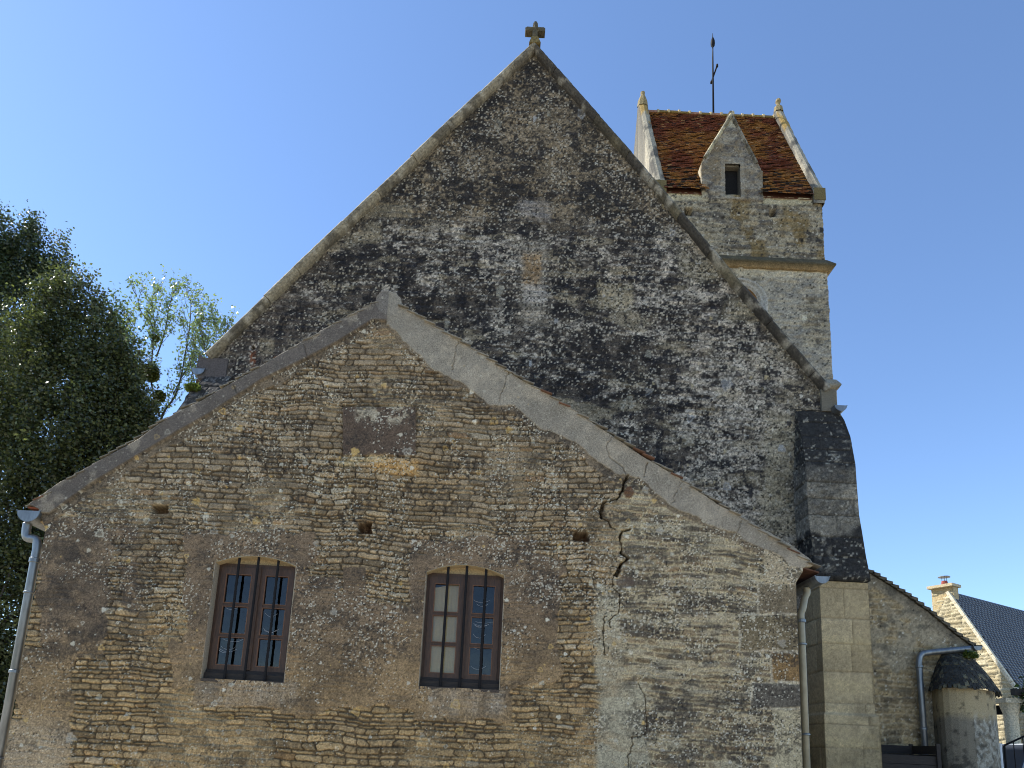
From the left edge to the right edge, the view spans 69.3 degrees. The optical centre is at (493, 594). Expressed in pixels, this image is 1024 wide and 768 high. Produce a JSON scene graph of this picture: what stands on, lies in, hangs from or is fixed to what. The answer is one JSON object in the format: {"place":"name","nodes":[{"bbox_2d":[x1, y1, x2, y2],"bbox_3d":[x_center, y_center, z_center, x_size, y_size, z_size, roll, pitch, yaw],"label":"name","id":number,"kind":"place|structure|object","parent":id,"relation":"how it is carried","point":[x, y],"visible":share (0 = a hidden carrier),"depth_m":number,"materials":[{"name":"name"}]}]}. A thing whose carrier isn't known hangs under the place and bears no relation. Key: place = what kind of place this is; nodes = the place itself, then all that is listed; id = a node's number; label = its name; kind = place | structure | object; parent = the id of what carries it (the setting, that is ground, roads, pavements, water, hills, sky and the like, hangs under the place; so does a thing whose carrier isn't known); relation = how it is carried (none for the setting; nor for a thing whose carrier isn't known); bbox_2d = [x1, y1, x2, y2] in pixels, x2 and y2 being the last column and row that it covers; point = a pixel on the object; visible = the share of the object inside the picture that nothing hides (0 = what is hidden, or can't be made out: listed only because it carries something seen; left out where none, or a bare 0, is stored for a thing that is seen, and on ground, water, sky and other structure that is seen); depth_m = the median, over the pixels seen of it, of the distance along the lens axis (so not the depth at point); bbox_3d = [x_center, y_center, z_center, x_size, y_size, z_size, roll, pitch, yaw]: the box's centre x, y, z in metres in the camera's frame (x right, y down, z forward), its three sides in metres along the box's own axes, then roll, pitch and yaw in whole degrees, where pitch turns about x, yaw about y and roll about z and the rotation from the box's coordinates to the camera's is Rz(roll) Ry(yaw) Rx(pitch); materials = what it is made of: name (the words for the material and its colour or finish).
{"place":"outdoors","nodes":[
{"label":"outdoors","id":0,"kind":"place"},
{"bbox_2d":[0,0,1023,645],"label":"sky","id":1,"kind":"structure","parent":0,"point":[217,142],"materials":[{"name":"blue"}]},
{"bbox_2d":[176,21,881,767],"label":"church nave","id":2,"kind":"structure","parent":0,"point":[524,215],"depth_m":14.98,"materials":[{"name":"stone"}]},
{"bbox_2d":[183,382,201,391],"bbox_3d":[-5.760,-3.964,14.201,0.338,0.191,0.267,3,-12,0],"label":"fern tuft","id":3,"kind":"object","parent":2,"relation":"on","point":[191,386],"visible":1,"depth_m":14.13,"materials":[{"name":"green plant"}]},
{"bbox_2d":[634,33,841,395],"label":"bell tower","id":4,"kind":"structure","parent":0,"point":[746,193],"depth_m":27.69,"materials":[{"name":"stone"}]},
{"bbox_2d":[881,744,941,767],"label":"wooden gate","id":5,"kind":"structure","parent":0,"point":[905,757],"depth_m":13.36,"materials":[{"name":"brown wood"}]},
{"bbox_2d":[927,576,1023,743],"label":"stone house","id":6,"kind":"structure","parent":0,"point":[995,631],"depth_m":30.43,"materials":[{"name":"stone"}]},
{"bbox_2d":[996,705,1002,714],"bbox_3d":[19.753,4.522,28.826,0.100,0.720,1.200,10,-14,-29],"label":"window","id":7,"kind":"structure","parent":6,"relation":"in","point":[998,710],"depth_m":28.86,"materials":[{"name":"black glass"}]},
{"label":"ground","id":8,"kind":"structure","parent":0,"visible":0},
{"bbox_2d":[0,199,78,447],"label":"broadleaf tree","id":9,"kind":"object","parent":8,"relation":"on","point":[18,247],"visible":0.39,"depth_m":29.88,"materials":[{"name":"green plant"}]},
{"bbox_2d":[0,228,164,752],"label":"broadleaf tree","id":10,"kind":"object","parent":8,"relation":"on","point":[90,427],"visible":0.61,"depth_m":23.90,"materials":[{"name":"green plant"}]},
{"bbox_2d":[83,281,164,412],"bbox_3d":[-14.337,-3.027,27.076,3.947,18.893,2.578,3,-12,0],"label":"broadleaf tree","id":11,"kind":"object","parent":8,"relation":"on","point":[119,317],"visible":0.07,"depth_m":28.59,"materials":[{"name":"green plant"}]},
{"bbox_2d":[122,264,239,418],"bbox_3d":[-11.896,-3.746,26.235,4.677,18.527,1.648,4,-12,-5],"label":"poplar tree","id":12,"kind":"object","parent":8,"relation":"on","point":[195,352],"visible":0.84,"depth_m":27.40,"materials":[{"name":"green plant"}]},
{"bbox_2d":[143,364,161,383],"bbox_3d":[-12.415,-8.023,26.802,0.722,0.738,0.752,3,-12,0],"label":"mistletoe","id":13,"kind":"object","parent":12,"relation":"attached to","point":[155,371],"visible":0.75,"depth_m":26.68,"materials":[{"name":"green plant"}]},
{"bbox_2d":[151,334,159,342],"bbox_3d":[-12.360,-9.365,27.067,0.321,0.293,0.318,3,-12,0],"label":"mistletoe","id":14,"kind":"object","parent":12,"relation":"attached to","point":[156,337],"visible":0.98,"depth_m":27.00,"materials":[{"name":"green plant"}]},
{"bbox_2d":[152,390,166,403],"bbox_3d":[-12.023,-7.109,26.614,0.494,0.546,0.526,9,-13,-28],"label":"mistletoe","id":15,"kind":"object","parent":12,"relation":"attached to","point":[161,396],"visible":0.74,"depth_m":26.50,"materials":[{"name":"green plant"}]},
{"bbox_2d":[0,290,829,767],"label":"rubble stone annex","id":16,"kind":"object","parent":8,"relation":"on","point":[386,528],"visible":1,"depth_m":9.85,"materials":[{"name":"stone"}]},
{"bbox_2d":[200,556,296,683],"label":"window","id":17,"kind":"structure","parent":16,"relation":"in","point":[248,632],"depth_m":9.90,"materials":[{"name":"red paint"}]},
{"bbox_2d":[418,564,504,692],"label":"window","id":18,"kind":"structure","parent":16,"relation":"in","point":[461,647],"depth_m":9.89,"materials":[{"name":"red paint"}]},
{"bbox_2d":[868,569,982,754],"bbox_3d":[8.452,3.123,18.834,2.349,5.630,9.224,3,-12,0],"label":"lean to aisle","id":19,"kind":"object","parent":8,"relation":"on","point":[913,638],"visible":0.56,"depth_m":14.73,"materials":[{"name":"stone"}]},
{"bbox_2d":[928,652,1001,767],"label":"half round apse","id":20,"kind":"structure","parent":8,"relation":"on","point":[962,721],"depth_m":13.89,"materials":[{"name":"stone"}]},
{"bbox_2d":[962,649,980,658],"bbox_3d":[9.352,1.169,14.510,0.323,0.187,0.250,3,-12,0],"label":"ivy sprig","id":21,"kind":"object","parent":20,"relation":"on","point":[969,654],"visible":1,"depth_m":14.46,"materials":[{"name":"green plant"}]},
{"bbox_2d":[999,743,1003,767],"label":"white post","id":22,"kind":"object","parent":8,"relation":"on","point":[1001,755],"visible":0.55,"depth_m":17.27,"materials":[{"name":"metal"}]},
{"bbox_2d":[995,698,1023,743],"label":"stone pillar","id":23,"kind":"structure","parent":8,"relation":"on","point":[1010,708],"depth_m":23.68,"materials":[{"name":"grey stone"}]},
{"bbox_2d":[1010,689,1023,695],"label":"pergola beam","id":24,"kind":"structure","parent":23,"relation":"on","point":[1016,692],"depth_m":23.55,"materials":[{"name":"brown wood"}]},
{"bbox_2d":[1009,676,1023,712],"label":"climbing vine","id":25,"kind":"object","parent":24,"relation":"hanging from","point":[1021,697],"visible":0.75,"depth_m":23.74,"materials":[{"name":"green plant"}]},
{"bbox_2d":[1002,744,1023,767],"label":"parked van","id":26,"kind":"object","parent":8,"relation":"on","point":[1019,755],"visible":0.36,"depth_m":20.66,"materials":[{"name":"white paint"}]},
{"bbox_2d":[1003,735,1023,767],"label":"iron gate","id":27,"kind":"structure","parent":8,"relation":"on","point":[1004,749],"depth_m":16.68,"materials":[{"name":"black metal"}]}
]}

